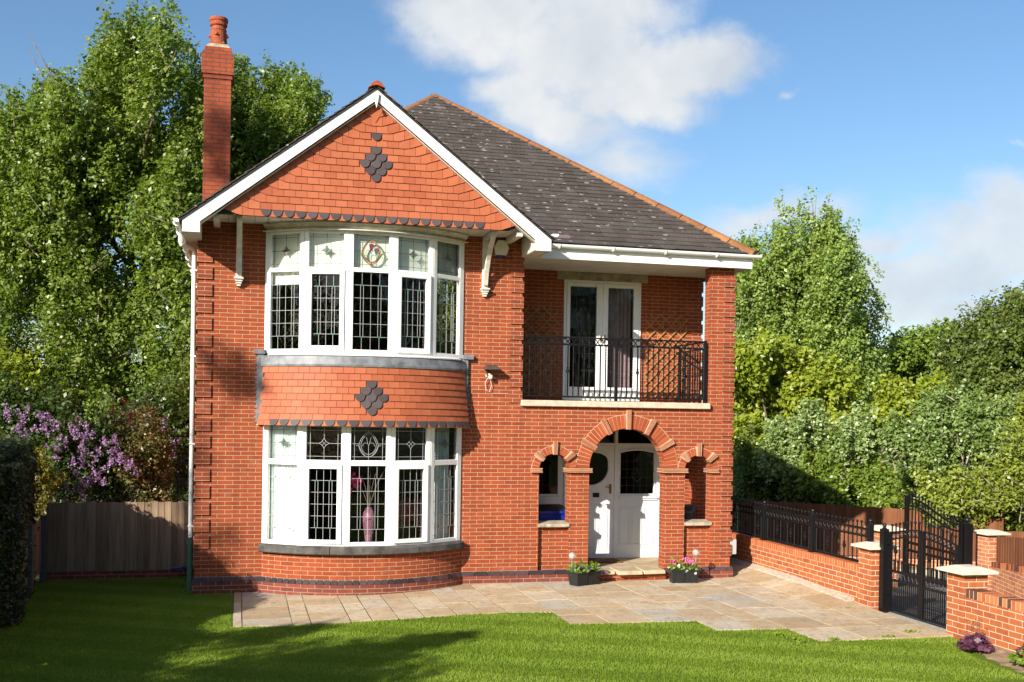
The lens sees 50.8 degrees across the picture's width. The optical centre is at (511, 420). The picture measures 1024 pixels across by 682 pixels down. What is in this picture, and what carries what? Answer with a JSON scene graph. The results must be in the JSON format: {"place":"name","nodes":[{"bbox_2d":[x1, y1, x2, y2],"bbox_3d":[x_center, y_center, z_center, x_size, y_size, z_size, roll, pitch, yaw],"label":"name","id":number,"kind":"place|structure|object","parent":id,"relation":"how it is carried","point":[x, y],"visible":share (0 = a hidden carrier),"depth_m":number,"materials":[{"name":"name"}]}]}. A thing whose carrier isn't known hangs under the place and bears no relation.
{"place":"outdoors","nodes":[
{"label":"outdoors","id":0,"kind":"place"},
{"bbox_2d":[0,431,1021,580],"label":"ground","id":1,"kind":"structure","parent":0,"point":[880,451],"depth_m":49.75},
{"bbox_2d":[0,431,48,629],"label":"hedge","id":2,"kind":"object","parent":1,"relation":"on","point":[18,471],"visible":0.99,"depth_m":13.85,"materials":[{"name":"green plant"}]},
{"bbox_2d":[25,524,33,597],"bbox_3d":[-7.101,2.108,15.851,0.100,1.160,0.100,1,0,-14],"label":"fence post","id":3,"kind":"object","parent":1,"relation":"on","point":[30,527],"visible":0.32,"depth_m":15.81,"materials":[{"name":"wood"}]},
{"bbox_2d":[0,334,83,442],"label":"broadleaf tree","id":4,"kind":"object","parent":1,"relation":"on","point":[17,366],"visible":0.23,"depth_m":24.91,"materials":[{"name":"green plant"}]},
{"bbox_2d":[39,515,47,582],"bbox_3d":[-7.498,2.095,17.246,0.100,1.160,0.100,1,0,-14],"label":"fence post","id":5,"kind":"object","parent":1,"relation":"on","point":[43,565],"visible":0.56,"depth_m":17.20,"materials":[{"name":"wood"}]},
{"bbox_2d":[22,519,40,584],"bbox_3d":[-7.110,2.009,15.796,0.024,0.860,3.303,1,0,-17],"label":"wooden fence","id":6,"kind":"object","parent":5,"relation":"attached to","point":[37,557],"visible":0.34,"depth_m":16.73,"materials":[{"name":"brown wood"}]},
{"bbox_2d":[31,443,71,519],"bbox_3d":[-8.827,1.523,19.137,1.939,2.374,1.412,1,0,-14],"label":"golden conifer","id":7,"kind":"object","parent":1,"relation":"on","point":[48,478],"visible":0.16,"depth_m":19.09,"materials":[{"name":"green plant"}]},
{"bbox_2d":[0,365,140,514],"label":"lilac bush","id":8,"kind":"object","parent":1,"relation":"on","point":[68,442],"visible":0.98,"depth_m":20.21,"materials":[{"name":"purple plant"}]},
{"bbox_2d":[0,0,237,473],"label":"poplar tree","id":9,"kind":"object","parent":1,"relation":"on","point":[72,167],"visible":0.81,"depth_m":25.99,"materials":[{"name":"green plant"}]},
{"bbox_2d":[47,569,193,579],"bbox_3d":[-6.423,2.580,17.790,2.360,0.218,0.040,1,0,-14],"label":"gravel board","id":10,"kind":"object","parent":1,"relation":"on","point":[125,574],"visible":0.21,"depth_m":17.75,"materials":[{"name":"wood"}]},
{"bbox_2d":[47,501,194,571],"bbox_3d":[-6.407,1.899,17.765,2.360,1.140,0.024,1,0,-14],"label":"wooden fence","id":11,"kind":"object","parent":10,"relation":"on","point":[107,536],"visible":0.91,"depth_m":17.74,"materials":[{"name":"brown wood"}]},
{"bbox_2d":[91,396,176,499],"bbox_3d":[-7.650,1.108,21.542,1.882,3.210,2.128,1,0,-14],"label":"maple shrub","id":12,"kind":"object","parent":1,"relation":"on","point":[128,419],"visible":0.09,"depth_m":21.38,"materials":[{"name":"brown plant"}]},
{"bbox_2d":[88,404,188,502],"bbox_3d":[-7.228,1.198,20.746,1.758,3.059,1.453,1,0,18],"label":"red tipped shrub","id":13,"kind":"object","parent":1,"relation":"on","point":[154,449],"visible":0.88,"depth_m":20.53,"materials":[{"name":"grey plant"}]},
{"bbox_2d":[115,374,195,501],"bbox_3d":[-7.627,0.850,23.201,1.868,3.711,1.479,1,0,16],"label":"lilac bush","id":14,"kind":"object","parent":1,"relation":"on","point":[168,413],"visible":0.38,"depth_m":22.99,"materials":[{"name":"green plant"}]},
{"bbox_2d":[145,343,196,501],"bbox_3d":[-7.530,0.480,24.423,2.196,4.444,2.441,1,0,-14],"label":"evergreen shrub","id":15,"kind":"object","parent":1,"relation":"on","point":[181,389],"visible":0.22,"depth_m":23.93,"materials":[{"name":"green plant"}]},
{"bbox_2d":[230,49,334,181],"bbox_3d":[-7.364,-3.920,30.882,4.545,13.762,5.618,1,0,-14],"label":"poplar tree","id":16,"kind":"object","parent":1,"relation":"on","point":[291,111],"visible":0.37,"depth_m":29.73,"materials":[{"name":"green plant"}]},
{"bbox_2d":[173,16,761,595],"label":"brick house","id":17,"kind":"structure","parent":1,"relation":"on","point":[367,374],"depth_m":17.43,"materials":[{"name":"brick"}]},
{"bbox_2d":[261,425,301,545],"bbox_3d":[-3.507,0.978,16.474,0.681,1.820,0.070,1,0,21],"label":"window","id":18,"kind":"structure","parent":17,"relation":"in","point":[266,476],"depth_m":16.50,"materials":[{"name":"white plastic"}]},
{"bbox_2d":[270,426,297,540],"bbox_3d":[-3.481,0.960,16.555,0.520,1.760,0.042,1,0,21],"label":"net curtain","id":19,"kind":"object","parent":17,"relation":"hanging from","point":[281,472],"visible":0.69,"depth_m":16.57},
{"bbox_2d":[264,230,304,352],"bbox_3d":[-3.462,-1.962,16.460,0.681,1.865,0.070,1,0,21],"label":"window","id":20,"kind":"structure","parent":17,"relation":"in","point":[269,270],"depth_m":16.48,"materials":[{"name":"white plastic"}]},
{"bbox_2d":[273,234,299,284],"bbox_3d":[-3.427,-2.489,16.529,0.607,0.800,0.013,1,0,21],"label":"roller blind","id":21,"kind":"object","parent":17,"relation":"attached to","point":[281,259],"visible":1,"depth_m":16.54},
{"bbox_2d":[300,426,345,546],"bbox_3d":[-2.856,0.989,16.323,0.677,1.820,0.098,1,0,3],"label":"window","id":22,"kind":"structure","parent":17,"relation":"in","point":[306,465],"depth_m":16.29,"materials":[{"name":"white plastic"}]},
{"bbox_2d":[303,230,348,352],"bbox_3d":[-2.811,-1.951,16.309,0.677,1.865,0.098,1,0,3],"label":"window","id":23,"kind":"structure","parent":17,"relation":"in","point":[309,271],"depth_m":16.28,"materials":[{"name":"white plastic"}]},
{"bbox_2d":[310,234,343,266],"bbox_3d":[-2.796,-2.571,16.396,0.603,0.615,0.013,1,0,3],"label":"roller blind","id":24,"kind":"object","parent":17,"relation":"attached to","point":[332,242],"visible":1,"depth_m":16.39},
{"bbox_2d":[345,427,390,546],"bbox_3d":[-2.192,0.999,16.401,0.680,1.820,0.070,1,0,-14],"label":"window","id":25,"kind":"structure","parent":17,"relation":"in","point":[349,462],"depth_m":16.38,"materials":[{"name":"white plastic"}]},
{"bbox_2d":[363,507,374,541],"bbox_3d":[-2.202,1.660,16.568,0.188,0.660,0.183,1,0,-14],"label":"vase","id":26,"kind":"object","parent":17,"relation":"on","point":[368,536],"visible":0.81,"depth_m":16.51,"materials":[{"name":"pink ceramic"}]},
{"bbox_2d":[350,466,385,506],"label":"dried flowers","id":27,"kind":"object","parent":26,"relation":"in","point":[354,483],"visible":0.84,"depth_m":16.54,"materials":[{"name":"pink plant"}]},
{"bbox_2d":[347,231,393,354],"bbox_3d":[-2.147,-1.941,16.387,0.680,1.865,0.070,1,0,-14],"label":"window","id":28,"kind":"structure","parent":17,"relation":"in","point":[390,272],"depth_m":16.37,"materials":[{"name":"white plastic"}]},
{"bbox_2d":[354,234,388,273],"bbox_3d":[-2.156,-2.562,16.458,0.606,0.615,0.013,1,0,-14],"label":"roller blind","id":29,"kind":"object","parent":17,"relation":"attached to","point":[359,261],"visible":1,"depth_m":16.46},
{"bbox_2d":[390,427,430,545],"bbox_3d":[-1.571,1.007,16.648,0.677,1.820,0.098,1,0,-32],"label":"window","id":30,"kind":"structure","parent":17,"relation":"in","point":[410,464],"depth_m":16.63,"materials":[{"name":"white plastic"}]},
{"bbox_2d":[398,237,427,271],"bbox_3d":[-1.563,-2.554,16.708,0.603,0.615,0.013,1,0,-32],"label":"roller blind","id":31,"kind":"object","parent":17,"relation":"attached to","point":[405,259],"visible":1,"depth_m":16.72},
{"bbox_2d":[392,233,433,356],"bbox_3d":[-1.526,-1.933,16.634,0.677,1.865,0.098,1,0,-32],"label":"window","id":32,"kind":"structure","parent":17,"relation":"in","point":[398,274],"depth_m":16.62,"materials":[{"name":"white plastic"}]},
{"bbox_2d":[433,428,448,538],"bbox_3d":[-1.186,0.993,17.115,0.042,1.760,0.510,1,0,41],"label":"net curtain","id":33,"kind":"object","parent":17,"relation":"hanging from","point":[440,519],"visible":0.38,"depth_m":17.18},
{"bbox_2d":[429,428,461,543],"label":"window","id":34,"kind":"structure","parent":17,"relation":"in","point":[456,461],"depth_m":17.19,"materials":[{"name":"white plastic"}]},
{"bbox_2d":[437,242,456,275],"bbox_3d":[-1.073,-2.461,17.124,0.013,0.790,0.607,1,0,41],"label":"roller blind","id":35,"kind":"object","parent":17,"relation":"attached to","point":[444,251],"visible":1,"depth_m":17.15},
{"bbox_2d":[432,238,464,358],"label":"window","id":36,"kind":"structure","parent":17,"relation":"in","point":[448,291],"depth_m":17.10,"materials":[{"name":"white plastic"}]},
{"bbox_2d":[483,365,507,393],"bbox_3d":[-0.244,-0.668,17.364,0.437,0.467,0.236,1,0,-14],"label":"security light","id":37,"kind":"object","parent":17,"relation":"attached to","point":[488,375],"visible":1,"depth_m":17.35,"materials":[{"name":"white metal"}]},
{"bbox_2d":[494,240,508,257],"bbox_3d":[-0.170,-2.779,17.438,0.240,0.280,0.075,1,0,-14],"label":"alarm box","id":38,"kind":"object","parent":17,"relation":"attached to","point":[501,248],"visible":1,"depth_m":17.40,"materials":[{"name":"beige plastic"}]},
{"bbox_2d":[521,306,559,394],"bbox_3d":[0.380,-1.227,18.983,0.946,1.586,0.031,1,0,-14],"label":"trellis","id":39,"kind":"object","parent":17,"relation":"attached to","point":[541,349],"visible":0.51,"depth_m":19.01,"materials":[{"name":"brown wood"}]},
{"bbox_2d":[538,504,564,520],"bbox_3d":[0.542,1.947,18.506,0.600,1.020,0.730,1,0,-22],"label":"wheelie bin","id":40,"kind":"object","parent":17,"relation":"on","point":[546,512],"visible":0.28,"depth_m":18.22,"materials":[{"name":"blue plastic"}]},
{"bbox_2d":[576,307,590,358],"bbox_3d":[1.285,-1.575,19.401,0.260,0.950,0.040,1,0,-14],"label":"mirror","id":41,"kind":"object","parent":17,"relation":"hanging from","point":[582,322],"visible":0.82,"depth_m":19.40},
{"bbox_2d":[588,446,614,557],"bbox_3d":[1.404,1.452,19.210,0.874,2.011,0.119,1,0,-14],"label":"front door","id":42,"kind":"structure","parent":17,"relation":"in","point":[601,494],"depth_m":19.28,"materials":[{"name":"white paint"}]},
{"bbox_2d":[562,279,640,401],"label":"french doors","id":43,"kind":"structure","parent":17,"relation":"in","point":[602,287],"depth_m":19.26,"materials":[{"name":"white plastic"}]},
{"bbox_2d":[588,558,622,562],"bbox_3d":[1.484,2.458,18.919,0.800,0.024,0.500,1,0,-14],"label":"doormat","id":44,"kind":"object","parent":17,"relation":"on","point":[606,560],"visible":0.56,"depth_m":18.86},
{"bbox_2d":[522,335,706,402],"bbox_3d":[1.591,-0.855,18.614,3.252,1.063,1.308,1,0,-14],"label":"balcony railing","id":45,"kind":"object","parent":17,"relation":"on","point":[616,344],"visible":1,"depth_m":18.04,"materials":[{"name":"black metal"}]},
{"bbox_2d":[607,288,630,387],"bbox_3d":[1.908,-1.416,19.539,0.500,2.010,0.050,1,0,-14],"label":"curtain","id":46,"kind":"object","parent":17,"relation":"hanging from","point":[621,302],"depth_m":19.55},
{"bbox_2d":[644,313,687,397],"bbox_3d":[2.798,-1.183,19.594,0.836,1.526,0.031,1,0,-14],"label":"trellis","id":47,"kind":"object","parent":17,"relation":"attached to","point":[665,352],"visible":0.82,"depth_m":19.58,"materials":[{"name":"brown wood"}]},
{"bbox_2d":[684,504,696,518],"bbox_3d":[2.935,1.981,19.090,0.600,1.020,0.730,1,0,16],"label":"wheelie bin","id":48,"kind":"object","parent":17,"relation":"on","point":[689,510],"visible":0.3,"depth_m":18.74,"materials":[{"name":"grey plastic"}]},
{"bbox_2d":[730,539,736,560],"bbox_3d":[3.772,2.377,18.640,0.122,0.669,0.240,1,0,-14],"label":"meter box","id":49,"kind":"object","parent":17,"relation":"attached to","point":[733,542],"visible":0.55,"depth_m":18.53,"materials":[{"name":"grey plastic"}]},
{"bbox_2d":[730,422,824,530],"bbox_3d":[7.992,2.121,33.384,4.136,4.162,2.944,1,0,-14],"label":"bramble bush","id":50,"kind":"object","parent":1,"relation":"on","point":[749,480],"visible":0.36,"depth_m":33.22,"materials":[{"name":"green plant"}]},
{"bbox_2d":[731,531,858,602],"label":"garden wall","id":51,"kind":"structure","parent":1,"relation":"on","point":[837,574],"depth_m":17.50,"materials":[{"name":"brick"}]},
{"bbox_2d":[731,497,762,537],"bbox_3d":[4.220,1.757,19.845,0.056,0.628,1.688,1,0,-14],"label":"iron fence panel","id":52,"kind":"object","parent":51,"relation":"on","point":[740,505],"visible":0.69,"depth_m":19.63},
{"bbox_2d":[760,501,766,539],"bbox_3d":[4.441,1.754,18.969,0.115,0.694,0.115,1,0,-14],"label":"fence post","id":53,"kind":"object","parent":51,"relation":"on","point":[764,524],"visible":1,"depth_m":18.93,"materials":[{"name":"black metal"}]},
{"bbox_2d":[765,504,809,549],"bbox_3d":[4.637,1.772,18.192,0.056,0.628,1.578,1,0,-14],"label":"iron fence panel","id":54,"kind":"object","parent":51,"relation":"on","point":[794,521],"visible":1,"depth_m":18.12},
{"bbox_2d":[808,509,815,551],"bbox_3d":[4.845,1.767,17.369,0.115,0.694,0.115,1,0,-14],"label":"fence post","id":55,"kind":"object","parent":51,"relation":"on","point":[812,538],"visible":1,"depth_m":17.34,"materials":[{"name":"black metal"}]},
{"bbox_2d":[814,512,867,561],"bbox_3d":[5.040,1.785,16.597,0.056,0.628,1.568,1,0,-14],"label":"iron fence panel","id":56,"kind":"object","parent":51,"relation":"on","point":[840,524],"visible":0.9,"depth_m":16.58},
{"bbox_2d":[731,326,877,497],"bbox_3d":[9.755,0.575,36.692,6.476,7.646,5.139,1,0,8],"label":"broadleaf tree","id":57,"kind":"object","parent":1,"relation":"on","point":[773,377],"visible":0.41,"depth_m":36.08,"materials":[{"name":"green plant"}]},
{"bbox_2d":[730,185,893,426],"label":"poplar tree","id":58,"kind":"object","parent":1,"relation":"on","point":[813,286],"visible":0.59,"depth_m":46.60,"materials":[{"name":"green plant"}]},
{"bbox_2d":[751,391,887,494],"bbox_3d":[9.550,1.606,32.989,4.332,5.038,1.952,1,0,-14],"label":"willow bush","id":59,"kind":"object","parent":1,"relation":"on","point":[810,428],"visible":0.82,"depth_m":32.63,"materials":[{"name":"green plant"}]},
{"bbox_2d":[741,499,924,555],"bbox_3d":[8.109,3.085,27.894,0.024,1.960,5.456,1,0,-40],"label":"boarded fence","id":60,"kind":"object","parent":1,"relation":"on","point":[882,515],"visible":0.32,"depth_m":28.02,"materials":[{"name":"brown wood"}]},
{"bbox_2d":[795,445,906,507],"bbox_3d":[10.176,2.437,32.402,3.804,3.420,2.961,1,0,-14],"label":"bramble bush","id":61,"kind":"object","parent":1,"relation":"on","point":[828,481],"visible":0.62,"depth_m":31.94,"materials":[{"name":"green plant"}]},
{"bbox_2d":[851,541,900,610],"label":"gate pillar","id":62,"kind":"structure","parent":1,"relation":"on","point":[868,580],"depth_m":15.58,"materials":[{"name":"brick"}]},
{"bbox_2d":[867,519,873,541],"bbox_3d":[5.246,1.781,15.784,0.115,0.694,0.115,1,0,-14],"label":"fence post","id":63,"kind":"object","parent":62,"relation":"on","point":[870,531],"visible":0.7,"depth_m":15.75,"materials":[{"name":"black metal"}]},
{"bbox_2d":[874,525,905,586],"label":"gate pillar","id":64,"kind":"structure","parent":1,"relation":"on","point":[877,528],"depth_m":19.39,"materials":[{"name":"brick"}]},
{"bbox_2d":[886,465,930,527],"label":"bramble bush","id":65,"kind":"object","parent":1,"relation":"on","point":[901,484],"visible":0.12,"depth_m":28.27,"materials":[{"name":"green plant"}]},
{"bbox_2d":[842,555,974,577],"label":"garden wall","id":66,"kind":"structure","parent":1,"relation":"on","point":[854,557],"depth_m":23.17,"materials":[{"name":"brick"}]},
{"bbox_2d":[825,523,1023,560],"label":"boarded fence","id":67,"kind":"object","parent":66,"relation":"on","point":[1016,534],"visible":0.27,"depth_m":23.58,"materials":[{"name":"brown wood"}]},
{"bbox_2d":[874,317,962,402],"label":"broadleaf tree","id":68,"kind":"object","parent":1,"relation":"on","point":[909,351],"visible":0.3,"depth_m":50.52,"materials":[{"name":"green plant"}]},
{"bbox_2d":[863,366,974,453],"bbox_3d":[12.656,1.315,34.068,3.843,6.079,2.354,1,0,-14],"label":"sapling","id":69,"kind":"object","parent":1,"relation":"on","point":[901,395],"visible":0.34,"depth_m":33.50,"materials":[{"name":"green plant"}]},
{"bbox_2d":[875,371,1019,487],"bbox_3d":[10.649,1.479,26.368,3.804,5.393,1.924,1,0,-14],"label":"willow bush","id":70,"kind":"object","parent":1,"relation":"on","point":[962,425],"visible":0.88,"depth_m":25.98,"materials":[{"name":"green plant"}]},
{"bbox_2d":[905,409,1023,531],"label":"bramble bush","id":71,"kind":"object","parent":1,"relation":"on","point":[999,493],"visible":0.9,"depth_m":24.64,"materials":[{"name":"green plant"}]},
{"bbox_2d":[962,517,972,564],"bbox_3d":[8.765,2.684,20.790,0.200,1.649,0.200,1,0,-14],"label":"gate post","id":72,"kind":"object","parent":1,"relation":"on","point":[967,557],"visible":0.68,"depth_m":20.72,"materials":[{"name":"black metal"}]},
{"bbox_2d":[937,564,998,638],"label":"gate pillar","id":73,"kind":"structure","parent":1,"relation":"on","point":[961,578],"depth_m":13.61,"materials":[{"name":"brick"}]},
{"bbox_2d":[920,523,960,626],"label":"garden gate","id":74,"kind":"structure","parent":73,"relation":"attached to","point":[934,592],"depth_m":14.38,"materials":[{"name":"black metal"}]},
{"bbox_2d":[932,514,1003,530],"bbox_3d":[10.619,3.153,25.201,0.024,1.927,1.681,1,0,-45],"label":"boarded fence","id":75,"kind":"object","parent":1,"relation":"on","point":[994,524],"visible":0.16,"depth_m":24.79,"materials":[{"name":"brown wood"}]},
{"bbox_2d":[925,280,1023,530],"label":"birch tree","id":76,"kind":"object","parent":1,"relation":"on","point":[985,348],"visible":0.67,"depth_m":33.78,"materials":[{"name":"green plant"}]},
{"bbox_2d":[973,529,1010,590],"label":"gate pillar","id":77,"kind":"structure","parent":1,"relation":"on","point":[986,541],"depth_m":20.89,"materials":[{"name":"brick"}]},
{"bbox_2d":[965,589,1023,654],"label":"garden wall","id":78,"kind":"structure","parent":1,"relation":"on","point":[1002,622],"depth_m":12.98,"materials":[{"name":"brick"}]},
{"bbox_2d":[982,390,1023,530],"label":"willow bush","id":79,"kind":"object","parent":1,"relation":"on","point":[1019,409],"visible":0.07,"depth_m":29.91,"materials":[{"name":"green plant"}]},
{"bbox_2d":[991,561,1023,598],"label":"garden wall","id":80,"kind":"structure","parent":1,"relation":"on","point":[1008,579],"depth_m":19.98,"materials":[{"name":"brick"}]},
{"bbox_2d":[996,535,1023,565],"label":"boarded fence","id":81,"kind":"object","parent":80,"relation":"on","point":[1010,550],"visible":1,"depth_m":20.12,"materials":[{"name":"brown wood"}]},
{"bbox_2d":[0,576,1023,681],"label":"lawn","id":82,"kind":"structure","parent":0,"point":[36,584],"depth_m":12.48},
{"bbox_2d":[170,567,186,569],"bbox_3d":[-5.506,2.446,17.886,0.310,0.050,0.080,1,0,-14],"label":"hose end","id":83,"kind":"object","parent":82,"relation":"on","point":[171,568],"visible":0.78,"depth_m":17.86,"materials":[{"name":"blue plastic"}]},
{"bbox_2d":[973,645,1023,672],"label":"soil bed","id":84,"kind":"object","parent":82,"relation":"on","point":[998,654],"visible":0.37,"depth_m":12.50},
{"bbox_2d":[957,619,994,651],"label":"purple plant","id":85,"kind":"object","parent":84,"relation":"on","point":[979,641],"visible":1,"depth_m":12.75,"materials":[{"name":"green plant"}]},
{"bbox_2d":[1006,647,1023,664],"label":"leafy plant","id":86,"kind":"object","parent":84,"relation":"on","point":[1011,656],"visible":0.98,"depth_m":12.06,"materials":[{"name":"green plant"}]},
{"bbox_2d":[1015,643,1023,655],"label":"purple plant","id":87,"kind":"object","parent":84,"relation":"on","point":[1018,653],"visible":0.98,"depth_m":12.11,"materials":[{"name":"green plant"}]},
{"bbox_2d":[0,0,1023,422],"label":"sky","id":88,"kind":"structure","parent":0,"point":[910,113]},
{"bbox_2d":[232,562,952,640],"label":"paving","id":89,"kind":"structure","parent":0,"point":[748,598],"depth_m":15.50,"materials":[{"name":"stone"}]},
{"bbox_2d":[567,570,600,585],"bbox_3d":[1.173,2.547,17.449,0.544,0.225,0.264,1,0,-38],"label":"planter","id":90,"kind":"object","parent":89,"relation":"on","point":[591,577],"visible":0.98,"depth_m":17.33,"materials":[{"name":"black plastic"}]},
{"bbox_2d":[569,552,575,566],"bbox_3d":[0.968,2.300,17.374,0.112,0.351,0.109,1,0,-14],"label":"solar light","id":91,"kind":"object","parent":90,"relation":"in","point":[571,553],"visible":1,"depth_m":17.37,"materials":[{"name":"white glass"}]},
{"bbox_2d":[564,558,606,573],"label":"violet flowers","id":92,"kind":"object","parent":90,"relation":"in","point":[581,567],"visible":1,"depth_m":17.39,"materials":[{"name":"green plant"}]},
{"bbox_2d":[667,568,699,582],"bbox_3d":[2.840,2.571,17.849,0.494,0.225,0.244,1,0,-8],"label":"planter","id":93,"kind":"object","parent":89,"relation":"on","point":[682,576],"visible":0.94,"depth_m":17.75,"materials":[{"name":"black plastic"}]},
{"bbox_2d":[667,557,698,574],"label":"pink flowers","id":94,"kind":"object","parent":93,"relation":"in","point":[691,564],"visible":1,"depth_m":17.81,"materials":[{"name":"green plant"}]},
{"bbox_2d":[692,549,698,561],"bbox_3d":[3.048,2.319,17.879,0.112,0.371,0.109,1,0,-14],"label":"solar light","id":95,"kind":"object","parent":93,"relation":"in","point":[694,554],"visible":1,"depth_m":17.88,"materials":[{"name":"white glass"}]},
{"bbox_2d":[730,557,853,601],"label":"wall haunching","id":96,"kind":"structure","parent":89,"relation":"on","point":[820,588],"depth_m":17.60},
{"bbox_2d":[772,606,919,643],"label":"joint weeds","id":97,"kind":"object","parent":89,"relation":"on","point":[803,640],"visible":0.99,"depth_m":13.40,"materials":[{"name":"green plant"}]},
{"bbox_2d":[784,541,997,623],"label":"driveway","id":98,"kind":"structure","parent":0,"point":[933,585],"depth_m":18.02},
{"bbox_2d":[878,523,888,612],"bbox_3d":[5.327,2.144,15.441,0.135,1.354,0.135,1,0,-14],"label":"gate post","id":99,"kind":"object","parent":98,"relation":"on","point":[883,567],"visible":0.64,"depth_m":15.40,"materials":[{"name":"black metal"}]},
{"bbox_2d":[885,521,922,618],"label":"garden gate","id":100,"kind":"structure","parent":99,"relation":"attached to","point":[912,607],"depth_m":15.02,"materials":[{"name":"black metal"}]},
{"bbox_2d":[887,611,945,632],"bbox_3d":[5.529,2.791,14.688,0.400,0.075,1.750,1,0,-14],"label":"threshold","id":101,"kind":"object","parent":98,"relation":"on","point":[919,621],"visible":0.29,"depth_m":14.78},
{"bbox_2d":[903,491,962,586],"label":"driveway gate","id":102,"kind":"structure","parent":98,"relation":"on","point":[907,505],"depth_m":20.01,"materials":[{"name":"black metal"}]}
]}

